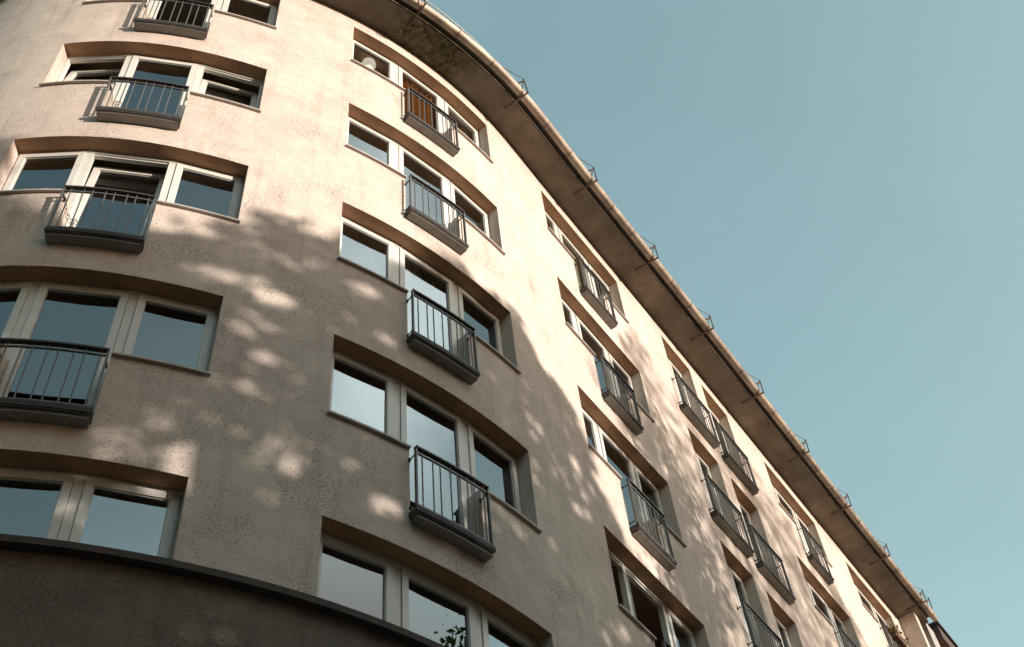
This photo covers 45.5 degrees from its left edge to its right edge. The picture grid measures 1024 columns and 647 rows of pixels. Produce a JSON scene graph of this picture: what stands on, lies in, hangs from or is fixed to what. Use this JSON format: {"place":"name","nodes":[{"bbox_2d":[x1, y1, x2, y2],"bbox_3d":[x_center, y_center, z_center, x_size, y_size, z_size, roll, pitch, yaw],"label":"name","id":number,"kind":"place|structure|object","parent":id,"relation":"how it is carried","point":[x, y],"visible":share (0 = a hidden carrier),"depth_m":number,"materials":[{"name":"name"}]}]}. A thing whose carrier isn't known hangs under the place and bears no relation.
{"place":"outdoors","nodes":[
{"label":"outdoors","id":0,"kind":"place"},
{"bbox_2d":[421,0,1023,646],"label":"sky","id":1,"kind":"structure","parent":0,"point":[838,185],"materials":[{"name":"blue"}]},
{"label":"ground","id":2,"kind":"structure","parent":0,"visible":0},
{"bbox_2d":[0,0,937,646],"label":"apartment building","id":3,"kind":"structure","parent":2,"relation":"on","point":[240,406],"depth_m":15.33,"materials":[{"name":"pink paint"}]},
{"bbox_2d":[0,467,182,558],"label":"window","id":4,"kind":"structure","parent":3,"relation":"in","point":[70,513],"depth_m":10.80,"materials":[{"name":"white paint"}]},
{"bbox_2d":[0,281,218,417],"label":"window","id":5,"kind":"structure","parent":3,"relation":"in","point":[121,339],"depth_m":12.77,"materials":[{"name":"white paint"}]},
{"bbox_2d":[0,150,244,243],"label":"window","id":6,"kind":"structure","parent":3,"relation":"in","point":[166,191],"depth_m":15.19,"materials":[{"name":"white paint"}]},
{"bbox_2d":[39,54,262,123],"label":"window","id":7,"kind":"structure","parent":3,"relation":"in","point":[131,61],"depth_m":17.56,"materials":[{"name":"white paint"}]},
{"bbox_2d":[82,0,277,33],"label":"window","id":8,"kind":"structure","parent":3,"relation":"in","point":[220,6],"depth_m":19.13,"materials":[{"name":"white paint"}]},
{"bbox_2d":[156,0,211,26],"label":"window blind","id":9,"kind":"object","parent":3,"relation":"attached to","point":[184,13],"depth_m":19.34,"materials":[{"name":"fabric"}]},
{"bbox_2d":[227,0,269,22],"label":"window blind","id":10,"kind":"object","parent":3,"relation":"attached to","point":[248,11],"depth_m":20.06,"materials":[{"name":"fabric"}]},
{"bbox_2d":[341,226,382,275],"bbox_3d":[-2.016,-0.814,15.904,0.812,1.470,0.075,27,-60,-23],"label":"window pane","id":11,"kind":"object","parent":3,"relation":"hanging from","point":[361,250],"visible":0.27,"depth_m":16.16,"materials":[{"name":"clear glass"}]},
{"bbox_2d":[362,57,375,69],"bbox_3d":[-2.485,-4.496,21.159,0.250,0.345,0.250,-7,-53,0],"label":"pendant lamp","id":12,"kind":"object","parent":3,"relation":"hanging from","point":[369,62],"visible":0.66,"depth_m":21.05,"materials":[{"name":"beige"}]},
{"bbox_2d":[402,76,435,128],"bbox_3d":[-1.587,-3.469,20.377,0.869,2.230,0.074,34,-63,-26],"label":"curtain","id":13,"kind":"object","parent":3,"relation":"hanging from","point":[406,84],"visible":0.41,"depth_m":20.80,"materials":[{"name":"orange fabric"}]},
{"bbox_2d":[351,39,493,163],"bbox_3d":[-1.510,-3.546,20.332,3.007,2.355,0.450,33,-63,-26],"label":"window","id":14,"kind":"structure","parent":3,"relation":"in","point":[395,72],"depth_m":20.84,"materials":[{"name":"white paint"}]},
{"bbox_2d":[345,116,505,254],"bbox_3d":[-1.292,-1.855,18.076,3.007,2.355,0.450,33,-63,-26],"label":"window","id":15,"kind":"structure","parent":3,"relation":"in","point":[395,152],"depth_m":18.59,"materials":[{"name":"white paint"}]},
{"bbox_2d":[405,259,446,348],"bbox_3d":[-1.199,-0.080,15.938,0.862,2.420,0.074,34,-63,-26],"label":"window pane","id":16,"kind":"object","parent":3,"relation":"hanging from","point":[423,282],"visible":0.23,"depth_m":16.31,"materials":[{"name":"clear glass"}]},
{"bbox_2d":[317,532,537,646],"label":"window","id":17,"kind":"structure","parent":3,"relation":"in","point":[397,577],"depth_m":11.89,"materials":[{"name":"white paint"}]},
{"bbox_2d":[337,216,521,374],"bbox_3d":[-1.071,-0.142,15.790,3.007,2.355,0.450,33,-63,-26],"label":"window","id":18,"kind":"structure","parent":3,"relation":"in","point":[396,255],"depth_m":16.30,"materials":[{"name":"white paint"}]},
{"bbox_2d":[327,349,542,532],"bbox_3d":[-0.850,1.581,13.491,3.007,2.355,0.450,33,-63,-26],"label":"window","id":19,"kind":"structure","parent":3,"relation":"in","point":[396,391],"depth_m":13.99,"materials":[{"name":"white paint"}]},
{"bbox_2d":[448,113,468,136],"bbox_3d":[-0.986,-3.254,21.311,0.074,1.470,0.814,-37,-58,21],"label":"curtain","id":20,"kind":"object","parent":3,"relation":"hanging from","point":[463,130],"visible":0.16,"depth_m":21.86,"materials":[{"name":"white fabric"}]},
{"bbox_2d":[563,243,583,288],"bbox_3d":[1.108,-0.845,22.723,0.012,2.420,0.950,-32,-57,17],"label":"window blind","id":21,"kind":"object","parent":3,"relation":"attached to","point":[579,277],"depth_m":23.41,"materials":[{"name":"fabric"}]},
{"bbox_2d":[545,211,629,322],"bbox_3d":[1.296,-0.898,22.587,0.330,2.355,2.705,-32,-57,17],"label":"window","id":22,"kind":"structure","parent":3,"relation":"in","point":[555,230],"depth_m":23.15,"materials":[{"name":"white paint"}]},
{"bbox_2d":[561,298,654,422],"bbox_3d":[1.514,0.793,20.331,0.330,2.355,2.705,-32,-57,17],"label":"window","id":23,"kind":"structure","parent":3,"relation":"in","point":[575,324],"depth_m":20.91,"materials":[{"name":"white paint"}]},
{"bbox_2d":[582,408,686,547],"bbox_3d":[1.734,2.506,18.045,0.330,2.355,2.705,-32,-57,17],"label":"window","id":24,"kind":"structure","parent":3,"relation":"in","point":[598,435],"depth_m":18.62,"materials":[{"name":"white paint"}]},
{"bbox_2d":[608,549,695,646],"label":"window","id":25,"kind":"structure","parent":3,"relation":"in","point":[666,616],"depth_m":16.55,"materials":[{"name":"white paint"}]},
{"bbox_2d":[667,357,690,406],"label":"window","id":26,"kind":"structure","parent":3,"relation":"in","point":[673,369],"depth_m":25.15,"materials":[{"name":"white paint"}]},
{"bbox_2d":[694,450,722,514],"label":"window","id":27,"kind":"structure","parent":3,"relation":"in","point":[700,461],"depth_m":22.88,"materials":[{"name":"white paint"}]},
{"bbox_2d":[708,407,728,452],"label":"window","id":28,"kind":"structure","parent":3,"relation":"in","point":[716,420],"depth_m":26.27,"materials":[{"name":"white paint"}]},
{"bbox_2d":[727,564,761,646],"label":"window","id":29,"kind":"structure","parent":3,"relation":"in","point":[733,575],"depth_m":20.54,"materials":[{"name":"white paint"}]},
{"bbox_2d":[738,501,763,562],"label":"window","id":30,"kind":"structure","parent":3,"relation":"in","point":[744,512],"depth_m":24.00,"materials":[{"name":"white paint"}]},
{"bbox_2d":[773,614,790,646],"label":"window","id":31,"kind":"structure","parent":3,"relation":"in","point":[783,629],"depth_m":21.80,"materials":[{"name":"white paint"}]},
{"bbox_2d":[772,485,832,567],"bbox_3d":[6.396,4.669,27.252,0.328,2.355,2.634,-31,-57,17],"label":"window","id":32,"kind":"structure","parent":3,"relation":"in","point":[794,517],"depth_m":27.96,"materials":[{"name":"white paint"}]},
{"bbox_2d":[805,579,850,646],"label":"window","id":33,"kind":"structure","parent":3,"relation":"in","point":[831,617],"depth_m":25.84,"materials":[{"name":"white paint"}]},
{"bbox_2d":[854,584,897,646],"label":"window","id":34,"kind":"structure","parent":3,"relation":"in","point":[873,612],"depth_m":30.42,"materials":[{"name":"white paint"}]},
{"bbox_2d":[885,620,908,646],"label":"flower box","id":35,"kind":"object","parent":3,"relation":"attached to","point":[900,640],"visible":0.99,"depth_m":29.06,"materials":[{"name":"ceramic"}]},
{"bbox_2d":[922,620,958,646],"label":"neighbouring house","id":36,"kind":"structure","parent":2,"relation":"on","point":[937,634],"depth_m":32.59,"materials":[{"name":"paint"}]}
]}

